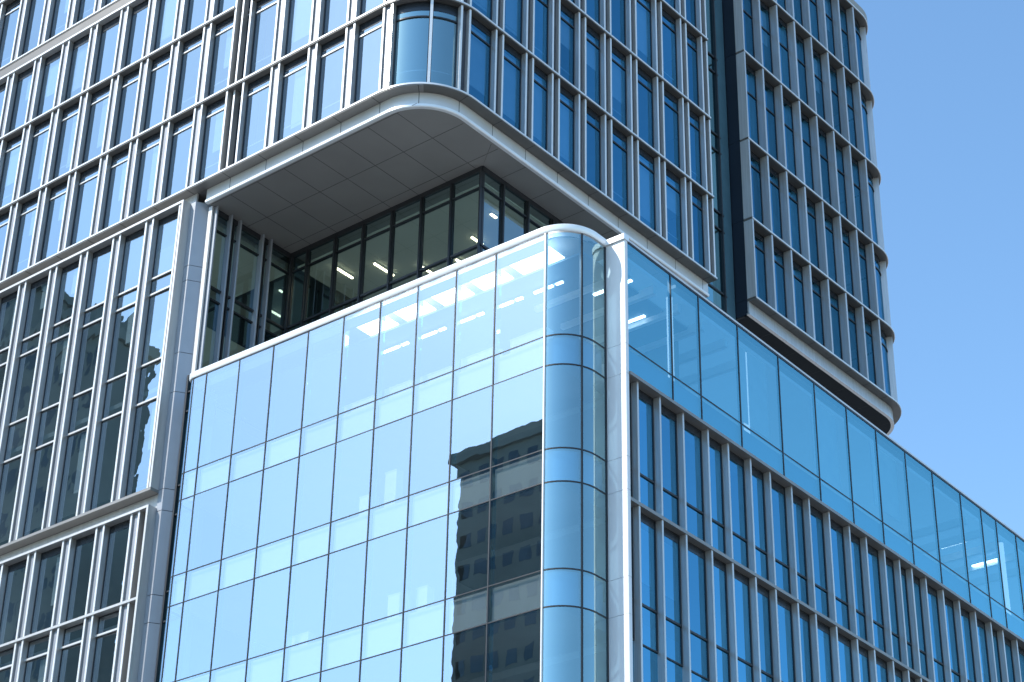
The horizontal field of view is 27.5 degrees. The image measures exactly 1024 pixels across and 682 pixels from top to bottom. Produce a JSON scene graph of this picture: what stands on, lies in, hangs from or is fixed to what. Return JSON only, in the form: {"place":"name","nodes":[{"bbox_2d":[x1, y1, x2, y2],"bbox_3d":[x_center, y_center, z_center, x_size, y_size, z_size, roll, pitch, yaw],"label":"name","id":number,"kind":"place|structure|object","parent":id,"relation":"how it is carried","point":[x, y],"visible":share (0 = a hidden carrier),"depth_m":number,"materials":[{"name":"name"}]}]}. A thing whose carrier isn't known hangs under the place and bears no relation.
{"place":"outdoors","nodes":[
{"label":"outdoors","id":0,"kind":"place"},
{"bbox_2d":[854,0,1023,537],"label":"sky","id":1,"kind":"structure","parent":0,"point":[947,76],"materials":[{"name":"blue"}]},
{"label":"ground","id":2,"kind":"structure","parent":0,"visible":0},
{"bbox_2d":[0,193,295,681],"bbox_3d":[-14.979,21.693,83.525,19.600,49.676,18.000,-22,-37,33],"label":"framed office block","id":3,"kind":"structure","parent":2,"relation":"on","point":[99,344],"depth_m":82.64,"materials":[{"name":"metal"}]},
{"bbox_2d":[0,291,17,349],"bbox_3d":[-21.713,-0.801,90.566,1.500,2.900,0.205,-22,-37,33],"label":"window","id":4,"kind":"structure","parent":3,"relation":"in","point":[8,303],"depth_m":90.72,"materials":[{"name":"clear glass"}]},
{"bbox_2d":[0,456,21,545],"bbox_3d":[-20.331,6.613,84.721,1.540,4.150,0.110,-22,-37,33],"label":"window","id":5,"kind":"structure","parent":3,"relation":"in","point":[10,471],"depth_m":84.99,"materials":[{"name":"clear glass"}]},
{"bbox_2d":[0,559,26,644],"bbox_3d":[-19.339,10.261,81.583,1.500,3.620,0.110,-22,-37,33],"label":"window","id":6,"kind":"structure","parent":3,"relation":"in","point":[16,572],"depth_m":81.76,"materials":[{"name":"clear glass"}]},
{"bbox_2d":[4,419,26,460],"bbox_3d":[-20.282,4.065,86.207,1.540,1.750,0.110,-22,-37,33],"label":"window","id":7,"kind":"structure","parent":3,"relation":"in","point":[16,432],"depth_m":86.33,"materials":[{"name":"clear glass"}]},
{"bbox_2d":[10,350,37,422],"bbox_3d":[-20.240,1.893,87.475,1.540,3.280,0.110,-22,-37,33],"label":"window","id":8,"kind":"structure","parent":3,"relation":"in","point":[26,368],"depth_m":87.59,"materials":[{"name":"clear glass"}]},
{"bbox_2d":[23,655,46,681],"bbox_3d":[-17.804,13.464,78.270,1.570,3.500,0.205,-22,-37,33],"label":"window","id":9,"kind":"structure","parent":3,"relation":"in","point":[35,668],"depth_m":78.95,"materials":[{"name":"clear glass"}]},
{"bbox_2d":[23,275,48,338],"bbox_3d":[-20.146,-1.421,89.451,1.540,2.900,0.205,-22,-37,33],"label":"window","id":10,"kind":"structure","parent":3,"relation":"in","point":[37,296],"depth_m":89.55,"materials":[{"name":"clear glass"}]},
{"bbox_2d":[23,443,52,536],"bbox_3d":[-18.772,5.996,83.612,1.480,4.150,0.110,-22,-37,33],"label":"window","id":11,"kind":"structure","parent":3,"relation":"in","point":[42,459],"depth_m":83.76,"materials":[{"name":"clear glass"}]},
{"bbox_2d":[30,546,61,633],"bbox_3d":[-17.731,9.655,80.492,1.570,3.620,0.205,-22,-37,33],"label":"window","id":12,"kind":"structure","parent":3,"relation":"in","point":[50,560],"depth_m":80.61,"materials":[{"name":"clear glass"}]},
{"bbox_2d":[36,405,58,446],"bbox_3d":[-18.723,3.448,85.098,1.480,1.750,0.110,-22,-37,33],"label":"window","id":13,"kind":"structure","parent":3,"relation":"in","point":[48,418],"depth_m":85.22,"materials":[{"name":"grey glass"}]},
{"bbox_2d":[41,335,68,409],"bbox_3d":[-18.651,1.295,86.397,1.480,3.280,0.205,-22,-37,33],"label":"window","id":14,"kind":"structure","parent":3,"relation":"in","point":[54,377],"depth_m":86.48,"materials":[{"name":"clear glass"}]},
{"bbox_2d":[54,260,79,323],"bbox_3d":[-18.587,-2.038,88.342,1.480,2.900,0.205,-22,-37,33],"label":"window","id":15,"kind":"structure","parent":3,"relation":"in","point":[69,274],"depth_m":88.43,"materials":[{"name":"blue glass"}]},
{"bbox_2d":[58,643,80,681],"bbox_3d":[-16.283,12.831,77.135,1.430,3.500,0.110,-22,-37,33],"label":"window","id":16,"kind":"structure","parent":3,"relation":"in","point":[69,661],"depth_m":77.75,"materials":[{"name":"grey glass"}]},
{"bbox_2d":[55,429,86,523],"bbox_3d":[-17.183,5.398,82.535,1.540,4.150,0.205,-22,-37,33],"label":"window","id":17,"kind":"structure","parent":3,"relation":"in","point":[75,446],"depth_m":82.64,"materials":[{"name":"grey glass"}]},
{"bbox_2d":[68,390,91,433],"bbox_3d":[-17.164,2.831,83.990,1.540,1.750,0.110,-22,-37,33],"label":"window","id":18,"kind":"structure","parent":3,"relation":"in","point":[80,409],"depth_m":84.11,"materials":[{"name":"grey glass"}]},
{"bbox_2d":[66,533,94,620],"bbox_3d":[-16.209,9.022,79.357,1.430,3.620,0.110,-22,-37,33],"label":"window","id":19,"kind":"structure","parent":3,"relation":"in","point":[80,577],"depth_m":79.49,"materials":[{"name":"grey glass"}]},
{"bbox_2d":[73,320,101,394],"bbox_3d":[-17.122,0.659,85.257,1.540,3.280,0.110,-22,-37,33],"label":"window","id":20,"kind":"structure","parent":3,"relation":"in","point":[85,373],"depth_m":85.37,"materials":[{"name":"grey glass"}]},
{"bbox_2d":[85,244,111,309],"bbox_3d":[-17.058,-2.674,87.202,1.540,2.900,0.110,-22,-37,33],"label":"window","id":21,"kind":"structure","parent":3,"relation":"in","point":[101,258],"depth_m":87.33,"materials":[{"name":"blue glass"}]},
{"bbox_2d":[91,631,116,681],"bbox_3d":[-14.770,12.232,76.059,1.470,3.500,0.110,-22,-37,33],"label":"window","id":22,"kind":"structure","parent":3,"relation":"in","point":[105,644],"depth_m":76.54,"materials":[{"name":"grey glass"}]},
{"bbox_2d":[90,414,121,509],"bbox_3d":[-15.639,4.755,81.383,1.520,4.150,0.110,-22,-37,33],"label":"window","id":23,"kind":"structure","parent":3,"relation":"in","point":[110,428],"depth_m":81.52,"materials":[{"name":"grey glass"}]},
{"bbox_2d":[102,375,125,418],"bbox_3d":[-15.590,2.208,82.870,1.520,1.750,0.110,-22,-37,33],"label":"window","id":24,"kind":"structure","parent":3,"relation":"in","point":[114,394],"depth_m":82.99,"materials":[{"name":"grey glass"}]},
{"bbox_2d":[100,519,129,608],"bbox_3d":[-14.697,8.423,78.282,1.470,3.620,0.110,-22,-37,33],"label":"window","id":25,"kind":"structure","parent":3,"relation":"in","point":[118,533],"depth_m":78.42,"materials":[{"name":"grey glass"}]},
{"bbox_2d":[107,304,134,379],"bbox_3d":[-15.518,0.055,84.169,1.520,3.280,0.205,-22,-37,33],"label":"window","id":26,"kind":"structure","parent":3,"relation":"in","point":[122,332],"depth_m":84.23,"materials":[{"name":"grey glass"}]},
{"bbox_2d":[118,227,144,293],"bbox_3d":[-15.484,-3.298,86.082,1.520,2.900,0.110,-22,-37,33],"label":"window","id":27,"kind":"structure","parent":3,"relation":"in","point":[133,246],"depth_m":86.21,"materials":[{"name":"blue glass"}]},
{"bbox_2d":[125,399,156,495],"bbox_3d":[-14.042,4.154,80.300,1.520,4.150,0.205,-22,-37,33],"label":"window","id":28,"kind":"structure","parent":3,"relation":"in","point":[145,413],"depth_m":80.41,"materials":[{"name":"blue glass"}]},
{"bbox_2d":[137,360,160,403],"bbox_3d":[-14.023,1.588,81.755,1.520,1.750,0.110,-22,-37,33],"label":"window","id":29,"kind":"structure","parent":3,"relation":"in","point":[149,374],"depth_m":81.86,"materials":[{"name":"blue glass"}]},
{"bbox_2d":[141,288,169,364],"bbox_3d":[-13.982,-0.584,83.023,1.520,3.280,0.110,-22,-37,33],"label":"window","id":30,"kind":"structure","parent":3,"relation":"in","point":[158,303],"depth_m":83.13,"materials":[{"name":"blue glass"}]},
{"bbox_2d":[152,211,177,277],"bbox_3d":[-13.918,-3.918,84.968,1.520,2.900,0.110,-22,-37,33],"label":"window","id":31,"kind":"structure","parent":3,"relation":"in","point":[167,226],"depth_m":85.08,"materials":[{"name":"blue glass"}]},
{"bbox_2d":[0,0,716,330],"bbox_3d":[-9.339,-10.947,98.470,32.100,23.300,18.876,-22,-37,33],"label":"office tower","id":32,"kind":"structure","parent":3,"relation":"on","point":[290,126],"depth_m":87.29,"materials":[{"name":"metal"}]},
{"bbox_2d":[0,0,20,67],"bbox_3d":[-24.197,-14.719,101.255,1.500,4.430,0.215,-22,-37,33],"label":"window","id":33,"kind":"structure","parent":32,"relation":"in","point":[12,10],"depth_m":101.50,"materials":[{"name":"blue glass"}]},
{"bbox_2d":[0,133,22,207],"bbox_3d":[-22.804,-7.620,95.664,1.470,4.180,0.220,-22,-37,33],"label":"window","id":34,"kind":"structure","parent":32,"relation":"in","point":[13,146],"depth_m":95.89,"materials":[{"name":"blue glass"}]},
{"bbox_2d":[9,66,33,131],"bbox_3d":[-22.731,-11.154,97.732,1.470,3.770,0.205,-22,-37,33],"label":"window","id":35,"kind":"structure","parent":32,"relation":"in","point":[21,98],"depth_m":97.90,"materials":[{"name":"blue glass"}]},
{"bbox_2d":[11,195,38,275],"bbox_3d":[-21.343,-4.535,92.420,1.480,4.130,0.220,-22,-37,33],"label":"window","id":36,"kind":"structure","parent":32,"relation":"in","point":[28,210],"depth_m":92.58,"materials":[{"name":"blue glass"}]},
{"bbox_2d":[22,0,44,54],"bbox_3d":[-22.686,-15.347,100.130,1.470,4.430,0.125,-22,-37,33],"label":"window","id":37,"kind":"structure","parent":32,"relation":"in","point":[36,6],"depth_m":100.10,"materials":[{"name":"blue glass"}]},
{"bbox_2d":[24,117,50,194],"bbox_3d":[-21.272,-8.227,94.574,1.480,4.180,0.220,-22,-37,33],"label":"window","id":38,"kind":"structure","parent":32,"relation":"in","point":[41,131],"depth_m":94.73,"materials":[{"name":"blue glass"}]},
{"bbox_2d":[36,49,61,116],"bbox_3d":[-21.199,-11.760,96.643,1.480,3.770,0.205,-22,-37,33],"label":"window","id":39,"kind":"structure","parent":32,"relation":"in","point":[46,99],"depth_m":96.81,"materials":[{"name":"blue glass"}]},
{"bbox_2d":[40,180,67,260],"bbox_3d":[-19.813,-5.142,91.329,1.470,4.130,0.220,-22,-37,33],"label":"window","id":40,"kind":"structure","parent":32,"relation":"in","point":[57,195],"depth_m":91.48,"materials":[{"name":"blue glass"}]},
{"bbox_2d":[49,0,68,38],"bbox_3d":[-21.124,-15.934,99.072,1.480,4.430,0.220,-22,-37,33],"label":"window","id":41,"kind":"structure","parent":32,"relation":"in","point":[58,24],"depth_m":98.76,"materials":[{"name":"blue glass"}]},
{"bbox_2d":[53,101,79,178],"bbox_3d":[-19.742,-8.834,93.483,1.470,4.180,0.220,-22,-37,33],"label":"window","id":42,"kind":"structure","parent":32,"relation":"in","point":[65,143],"depth_m":93.64,"materials":[{"name":"blue glass"}]},
{"bbox_2d":[65,33,89,100],"bbox_3d":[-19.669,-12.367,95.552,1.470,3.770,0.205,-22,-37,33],"label":"window","id":43,"kind":"structure","parent":32,"relation":"in","point":[80,47],"depth_m":95.73,"materials":[{"name":"blue glass"}]},
{"bbox_2d":[70,163,99,245],"bbox_3d":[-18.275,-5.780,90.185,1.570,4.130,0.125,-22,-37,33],"label":"window","id":44,"kind":"structure","parent":32,"relation":"in","point":[88,178],"depth_m":90.37,"materials":[{"name":"blue glass"}]},
{"bbox_2d":[82,84,110,163],"bbox_3d":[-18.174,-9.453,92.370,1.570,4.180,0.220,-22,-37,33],"label":"window","id":45,"kind":"structure","parent":32,"relation":"in","point":[99,100],"depth_m":92.53,"materials":[{"name":"blue glass"}]},
{"bbox_2d":[94,16,119,84],"bbox_3d":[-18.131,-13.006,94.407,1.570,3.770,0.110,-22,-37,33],"label":"window","id":46,"kind":"structure","parent":32,"relation":"in","point":[109,32],"depth_m":94.60,"materials":[{"name":"blue glass"}]},
{"bbox_2d":[102,148,128,229],"bbox_3d":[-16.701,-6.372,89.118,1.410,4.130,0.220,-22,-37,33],"label":"window","id":47,"kind":"structure","parent":32,"relation":"in","point":[117,176],"depth_m":89.25,"materials":[{"name":"blue glass"}]},
{"bbox_2d":[114,68,139,146],"bbox_3d":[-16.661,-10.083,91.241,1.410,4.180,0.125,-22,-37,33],"label":"window","id":48,"kind":"structure","parent":32,"relation":"in","point":[129,84],"depth_m":91.43,"materials":[{"name":"blue glass"}]},
{"bbox_2d":[124,0,148,67],"bbox_3d":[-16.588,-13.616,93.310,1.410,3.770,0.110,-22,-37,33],"label":"window","id":49,"kind":"structure","parent":32,"relation":"in","point":[137,26],"depth_m":93.49,"materials":[{"name":"blue glass"}]},
{"bbox_2d":[133,131,160,213],"bbox_3d":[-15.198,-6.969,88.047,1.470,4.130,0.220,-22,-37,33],"label":"window","id":50,"kind":"structure","parent":32,"relation":"in","point":[150,145],"depth_m":88.19,"materials":[{"name":"blue glass"}]},
{"bbox_2d":[144,50,170,130],"bbox_3d":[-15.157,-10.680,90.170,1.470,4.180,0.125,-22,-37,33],"label":"window","id":51,"kind":"structure","parent":32,"relation":"in","point":[160,65],"depth_m":90.34,"materials":[{"name":"blue glass"}]},
{"bbox_2d":[154,0,176,50],"bbox_3d":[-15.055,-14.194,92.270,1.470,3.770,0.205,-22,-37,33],"label":"window","id":52,"kind":"structure","parent":32,"relation":"in","point":[167,9],"depth_m":92.22,"materials":[{"name":"blue glass"}]},
{"bbox_2d":[165,113,193,197],"bbox_3d":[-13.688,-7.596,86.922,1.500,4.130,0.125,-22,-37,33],"label":"window","id":53,"kind":"structure","parent":32,"relation":"in","point":[182,129],"depth_m":87.10,"materials":[{"name":"blue glass"}]},
{"bbox_2d":[175,32,202,113],"bbox_3d":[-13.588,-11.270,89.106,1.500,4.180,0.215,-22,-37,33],"label":"window","id":54,"kind":"structure","parent":32,"relation":"in","point":[191,53],"depth_m":89.25,"materials":[{"name":"blue glass"}]},
{"bbox_2d":[185,0,206,32],"bbox_3d":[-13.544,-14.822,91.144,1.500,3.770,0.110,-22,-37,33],"label":"window","id":55,"kind":"structure","parent":32,"relation":"in","point":[196,8],"depth_m":90.87,"materials":[{"name":"blue glass"}]},
{"bbox_2d":[199,96,225,180],"bbox_3d":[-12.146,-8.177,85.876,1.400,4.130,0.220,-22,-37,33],"label":"window","id":56,"kind":"structure","parent":32,"relation":"in","point":[213,127],"depth_m":86.01,"materials":[{"name":"blue glass"}]},
{"bbox_2d":[208,14,234,96],"bbox_3d":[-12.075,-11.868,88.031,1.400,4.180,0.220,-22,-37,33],"label":"window","id":57,"kind":"structure","parent":32,"relation":"in","point":[224,29],"depth_m":88.16,"materials":[{"name":"blue glass"}]},
{"bbox_2d":[241,72,270,159],"bbox_3d":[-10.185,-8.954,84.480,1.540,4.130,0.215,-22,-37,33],"label":"window","id":58,"kind":"structure","parent":32,"relation":"in","point":[258,90],"depth_m":84.60,"materials":[{"name":"blue glass"}]},
{"bbox_2d":[249,0,276,74],"bbox_3d":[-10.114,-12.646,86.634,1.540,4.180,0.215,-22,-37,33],"label":"window","id":59,"kind":"structure","parent":32,"relation":"in","point":[265,16],"depth_m":86.71,"materials":[{"name":"blue glass"}]},
{"bbox_2d":[277,53,307,141],"bbox_3d":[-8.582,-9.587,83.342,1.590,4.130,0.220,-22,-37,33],"label":"window","id":60,"kind":"structure","parent":32,"relation":"in","point":[294,74],"depth_m":83.45,"materials":[{"name":"blue glass"}]},
{"bbox_2d":[285,0,311,55],"bbox_3d":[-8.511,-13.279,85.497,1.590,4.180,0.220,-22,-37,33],"label":"window","id":61,"kind":"structure","parent":32,"relation":"in","point":[299,18],"depth_m":85.31,"materials":[{"name":"blue glass"}]},
{"bbox_2d":[316,33,344,121],"bbox_3d":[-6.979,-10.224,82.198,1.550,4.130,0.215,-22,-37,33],"label":"window","id":62,"kind":"structure","parent":32,"relation":"in","point":[332,52],"depth_m":82.32,"materials":[{"name":"blue glass"}]},
{"bbox_2d":[322,0,347,35],"bbox_3d":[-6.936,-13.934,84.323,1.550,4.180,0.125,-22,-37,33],"label":"window","id":63,"kind":"structure","parent":32,"relation":"in","point":[335,11],"depth_m":83.92,"materials":[{"name":"blue glass"}]},
{"bbox_2d":[354,13,382,102],"bbox_3d":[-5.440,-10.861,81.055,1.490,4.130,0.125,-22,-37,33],"label":"window","id":64,"kind":"structure","parent":32,"relation":"in","point":[370,32],"depth_m":81.20,"materials":[{"name":"blue glass"}]},
{"bbox_2d":[197,166,578,369],"bbox_3d":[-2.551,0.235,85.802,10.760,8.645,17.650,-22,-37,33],"label":"recessed glass storey","id":65,"kind":"object","parent":32,"relation":"attached to","point":[435,237],"visible":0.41,"depth_m":84.84,"materials":[{"name":"glass"}]},
{"bbox_2d":[392,1,430,84],"bbox_3d":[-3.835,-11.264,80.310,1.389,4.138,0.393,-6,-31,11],"label":"curved window","id":66,"kind":"structure","parent":32,"relation":"in","point":[419,5],"depth_m":81.00,"materials":[{"name":"glass"}]},
{"bbox_2d":[430,2,457,86],"bbox_3d":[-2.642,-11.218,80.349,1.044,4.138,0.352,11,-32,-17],"label":"curved window","id":67,"kind":"structure","parent":32,"relation":"in","point":[452,10],"depth_m":81.01,"materials":[{"name":"glass"}]},
{"bbox_2d":[469,15,491,107],"bbox_3d":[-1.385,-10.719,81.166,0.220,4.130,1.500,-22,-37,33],"label":"window","id":68,"kind":"structure","parent":32,"relation":"in","point":[478,44],"depth_m":81.62,"materials":[{"name":"blue glass"}]},
{"bbox_2d":[503,41,521,130],"bbox_3d":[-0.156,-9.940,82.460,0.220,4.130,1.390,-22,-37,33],"label":"window","id":69,"kind":"structure","parent":32,"relation":"in","point":[510,66],"depth_m":82.89,"materials":[{"name":"blue glass"}]},
{"bbox_2d":[505,0,522,43],"bbox_3d":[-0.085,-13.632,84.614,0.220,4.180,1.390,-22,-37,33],"label":"window","id":70,"kind":"structure","parent":32,"relation":"in","point":[511,18],"depth_m":84.62,"materials":[{"name":"blue glass"}]},
{"bbox_2d":[533,65,547,150],"bbox_3d":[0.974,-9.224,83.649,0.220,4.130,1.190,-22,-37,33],"label":"window","id":71,"kind":"structure","parent":32,"relation":"in","point":[538,85],"depth_m":84.09,"materials":[{"name":"blue glass"}]},
{"bbox_2d":[560,85,573,170],"bbox_3d":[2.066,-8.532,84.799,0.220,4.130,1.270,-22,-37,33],"label":"window","id":72,"kind":"structure","parent":32,"relation":"in","point":[565,108],"depth_m":85.24,"materials":[{"name":"blue glass"}]},
{"bbox_2d":[560,3,574,85],"bbox_3d":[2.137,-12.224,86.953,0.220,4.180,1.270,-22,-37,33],"label":"window","id":73,"kind":"structure","parent":32,"relation":"in","point":[565,25],"depth_m":87.63,"materials":[{"name":"blue glass"}]},
{"bbox_2d":[586,24,600,105],"bbox_3d":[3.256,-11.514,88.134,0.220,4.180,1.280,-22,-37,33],"label":"window","id":74,"kind":"structure","parent":32,"relation":"in","point":[591,46],"depth_m":88.86,"materials":[{"name":"blue glass"}]},
{"bbox_2d":[612,45,626,126],"bbox_3d":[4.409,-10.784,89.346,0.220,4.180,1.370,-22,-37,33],"label":"window","id":75,"kind":"structure","parent":32,"relation":"in","point":[617,68],"depth_m":89.93,"materials":[{"name":"blue glass"}]},
{"bbox_2d":[636,0,651,67],"bbox_3d":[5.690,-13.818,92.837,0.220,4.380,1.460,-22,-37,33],"label":"window","id":76,"kind":"structure","parent":32,"relation":"in","point":[641,8],"depth_m":93.26,"materials":[{"name":"blue glass"}]},
{"bbox_2d":[639,147,655,231],"bbox_3d":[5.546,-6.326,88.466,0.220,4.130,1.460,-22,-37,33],"label":"window","id":77,"kind":"structure","parent":32,"relation":"in","point":[644,168],"depth_m":88.94,"materials":[{"name":"blue glass"}]},
{"bbox_2d":[666,168,682,251],"bbox_3d":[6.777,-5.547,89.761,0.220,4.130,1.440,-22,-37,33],"label":"window","id":78,"kind":"structure","parent":32,"relation":"in","point":[671,190],"depth_m":90.48,"materials":[{"name":"blue glass"}]},
{"bbox_2d":[705,0,735,319],"bbox_3d":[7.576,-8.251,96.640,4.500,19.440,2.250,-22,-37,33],"label":"glazed link","id":79,"kind":"object","parent":32,"relation":"attached to","point":[721,292],"visible":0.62,"depth_m":95.26,"materials":[{"name":"black glass"}]},
{"bbox_2d":[722,0,901,434],"bbox_3d":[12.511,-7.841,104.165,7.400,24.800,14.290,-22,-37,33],"label":"tower wing","id":80,"kind":"structure","parent":79,"relation":"attached to","point":[810,261],"depth_m":100.56,"materials":[{"name":"blue glass"}]},
{"bbox_2d":[154,375,190,681],"bbox_3d":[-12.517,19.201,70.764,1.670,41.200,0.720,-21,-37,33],"label":"glazed slot","id":81,"kind":"object","parent":2,"relation":"on","point":[171,542],"visible":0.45,"depth_m":77.61,"materials":[{"name":"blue glass"}]},
{"bbox_2d":[159,224,686,681],"bbox_3d":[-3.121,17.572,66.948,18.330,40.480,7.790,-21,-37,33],"label":"glass podium","id":82,"kind":"object","parent":2,"relation":"on","point":[379,488],"visible":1,"depth_m":70.14,"materials":[{"name":"glass"}]},
{"bbox_2d":[544,233,1023,681],"bbox_3d":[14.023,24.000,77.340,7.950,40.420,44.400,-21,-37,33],"label":"podium wing","id":83,"kind":"structure","parent":2,"relation":"on","point":[808,528],"depth_m":73.34,"materials":[{"name":"blue glass"}]},
{"bbox_2d":[639,389,655,510],"bbox_3d":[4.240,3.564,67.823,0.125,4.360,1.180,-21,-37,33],"label":"window","id":84,"kind":"structure","parent":83,"relation":"in","point":[646,408],"depth_m":68.00,"materials":[{"name":"blue glass"}]},
{"bbox_2d":[641,513,657,653],"bbox_3d":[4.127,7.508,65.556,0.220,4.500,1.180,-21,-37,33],"label":"window","id":85,"kind":"structure","parent":83,"relation":"in","point":[649,607],"depth_m":65.63,"materials":[{"name":"blue glass"}]},
{"bbox_2d":[661,404,678,525],"bbox_3d":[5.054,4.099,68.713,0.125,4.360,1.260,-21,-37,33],"label":"window","id":86,"kind":"structure","parent":83,"relation":"in","point":[669,451],"depth_m":68.90,"materials":[{"name":"blue glass"}]},
{"bbox_2d":[664,527,682,666],"bbox_3d":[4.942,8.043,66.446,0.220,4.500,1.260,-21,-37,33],"label":"window","id":87,"kind":"structure","parent":83,"relation":"in","point":[673,606],"depth_m":66.52,"materials":[{"name":"blue glass"}]},
{"bbox_2d":[684,420,704,541],"bbox_3d":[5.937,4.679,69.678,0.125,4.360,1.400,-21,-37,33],"label":"window","id":88,"kind":"structure","parent":83,"relation":"in","point":[693,436],"depth_m":69.86,"materials":[{"name":"blue glass"}]},
{"bbox_2d":[688,541,709,680],"bbox_3d":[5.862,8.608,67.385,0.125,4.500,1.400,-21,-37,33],"label":"window","id":89,"kind":"structure","parent":83,"relation":"in","point":[696,556],"depth_m":67.50,"materials":[{"name":"blue glass"}]},
{"bbox_2d":[709,437,725,553],"bbox_3d":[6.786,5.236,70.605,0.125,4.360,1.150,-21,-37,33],"label":"window","id":90,"kind":"structure","parent":83,"relation":"in","point":[715,448],"depth_m":70.79,"materials":[{"name":"blue glass"}]},
{"bbox_2d":[713,557,730,681],"bbox_3d":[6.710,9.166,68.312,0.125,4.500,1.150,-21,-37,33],"label":"window","id":91,"kind":"structure","parent":83,"relation":"in","point":[720,575],"depth_m":68.50,"materials":[{"name":"blue glass"}]},
{"bbox_2d":[729,450,748,568],"bbox_3d":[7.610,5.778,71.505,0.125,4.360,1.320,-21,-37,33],"label":"window","id":92,"kind":"structure","parent":83,"relation":"in","point":[737,473],"depth_m":71.69,"materials":[{"name":"blue glass"}]},
{"bbox_2d":[734,569,753,681],"bbox_3d":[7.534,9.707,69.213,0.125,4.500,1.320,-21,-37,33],"label":"window","id":93,"kind":"structure","parent":83,"relation":"in","point":[741,582],"depth_m":69.51,"materials":[{"name":"blue glass"}]},
{"bbox_2d":[751,465,768,580],"bbox_3d":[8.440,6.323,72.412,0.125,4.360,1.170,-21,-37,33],"label":"window","id":94,"kind":"structure","parent":83,"relation":"in","point":[757,476],"depth_m":72.61,"materials":[{"name":"blue glass"}]},
{"bbox_2d":[757,583,773,681],"bbox_3d":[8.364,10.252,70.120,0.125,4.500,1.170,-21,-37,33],"label":"window","id":95,"kind":"structure","parent":83,"relation":"in","point":[765,637],"depth_m":70.53,"materials":[{"name":"blue glass"}]},
{"bbox_2d":[771,479,790,593],"bbox_3d":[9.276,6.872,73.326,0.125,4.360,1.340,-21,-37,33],"label":"window","id":96,"kind":"structure","parent":83,"relation":"in","point":[782,567],"depth_m":73.52,"materials":[{"name":"blue glass"}]},
{"bbox_2d":[777,595,795,681],"bbox_3d":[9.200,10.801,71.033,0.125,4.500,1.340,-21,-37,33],"label":"window","id":97,"kind":"structure","parent":83,"relation":"in","point":[786,643],"depth_m":71.56,"materials":[{"name":"blue glass"}]},
{"bbox_2d":[793,493,808,604],"bbox_3d":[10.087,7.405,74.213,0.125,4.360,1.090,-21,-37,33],"label":"window","id":98,"kind":"structure","parent":83,"relation":"in","point":[797,502],"depth_m":74.41,"materials":[{"name":"blue glass"}]},
{"bbox_2d":[799,609,812,681],"bbox_3d":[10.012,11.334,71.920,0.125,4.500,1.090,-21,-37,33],"label":"window","id":99,"kind":"structure","parent":83,"relation":"in","point":[807,668],"depth_m":72.56,"materials":[{"name":"blue glass"}]},
{"bbox_2d":[810,505,828,617],"bbox_3d":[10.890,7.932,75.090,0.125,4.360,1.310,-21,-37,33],"label":"window","id":100,"kind":"structure","parent":83,"relation":"in","point":[817,527],"depth_m":75.30,"materials":[{"name":"blue glass"}]},
{"bbox_2d":[817,620,833,681],"bbox_3d":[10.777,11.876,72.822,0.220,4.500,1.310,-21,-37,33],"label":"window","id":101,"kind":"structure","parent":83,"relation":"in","point":[824,636],"depth_m":73.54,"materials":[{"name":"blue glass"}]},
{"bbox_2d":[830,518,849,630],"bbox_3d":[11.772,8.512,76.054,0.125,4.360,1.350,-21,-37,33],"label":"window","id":102,"kind":"structure","parent":83,"relation":"in","point":[837,536],"depth_m":76.26,"materials":[{"name":"blue glass"}]},
{"bbox_2d":[838,633,853,681],"bbox_3d":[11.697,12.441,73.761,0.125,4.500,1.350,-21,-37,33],"label":"window","id":103,"kind":"structure","parent":83,"relation":"in","point":[845,651],"depth_m":74.62,"materials":[{"name":"blue glass"}]},
{"bbox_2d":[850,532,867,641],"bbox_3d":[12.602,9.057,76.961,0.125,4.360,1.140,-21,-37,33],"label":"window","id":104,"kind":"structure","parent":83,"relation":"in","point":[855,541],"depth_m":77.18,"materials":[{"name":"blue glass"}]},
{"bbox_2d":[867,544,885,652],"bbox_3d":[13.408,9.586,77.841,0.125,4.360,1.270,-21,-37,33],"label":"window","id":105,"kind":"structure","parent":83,"relation":"in","point":[873,557],"depth_m":78.05,"materials":[{"name":"blue glass"}]},
{"bbox_2d":[885,556,900,661],"bbox_3d":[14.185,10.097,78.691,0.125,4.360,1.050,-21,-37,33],"label":"window","id":106,"kind":"structure","parent":83,"relation":"in","point":[889,563],"depth_m":78.91,"materials":[{"name":"blue glass"}]},
{"bbox_2d":[900,566,913,669],"bbox_3d":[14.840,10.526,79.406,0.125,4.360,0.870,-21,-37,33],"label":"window","id":107,"kind":"structure","parent":83,"relation":"in","point":[903,571],"depth_m":79.63,"materials":[{"name":"blue glass"}]},
{"bbox_2d":[913,575,928,678],"bbox_3d":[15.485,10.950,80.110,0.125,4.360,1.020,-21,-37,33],"label":"window","id":108,"kind":"structure","parent":83,"relation":"in","point":[917,590],"depth_m":80.33,"materials":[{"name":"blue glass"}]},
{"bbox_2d":[927,584,944,681],"bbox_3d":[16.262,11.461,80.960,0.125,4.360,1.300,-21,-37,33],"label":"window","id":109,"kind":"structure","parent":83,"relation":"in","point":[932,593],"depth_m":81.24,"materials":[{"name":"blue glass"}]},
{"bbox_2d":[944,596,960,681],"bbox_3d":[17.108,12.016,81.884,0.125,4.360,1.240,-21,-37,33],"label":"window","id":110,"kind":"structure","parent":83,"relation":"in","point":[949,607],"depth_m":82.28,"materials":[{"name":"blue glass"}]},
{"bbox_2d":[960,606,975,681],"bbox_3d":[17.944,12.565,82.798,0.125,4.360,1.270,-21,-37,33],"label":"window","id":111,"kind":"structure","parent":83,"relation":"in","point":[965,616],"depth_m":83.31,"materials":[{"name":"blue glass"}]},
{"bbox_2d":[976,617,990,681],"bbox_3d":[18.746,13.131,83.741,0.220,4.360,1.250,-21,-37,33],"label":"window","id":112,"kind":"structure","parent":83,"relation":"in","point":[982,638],"depth_m":84.33,"materials":[{"name":"blue glass"}]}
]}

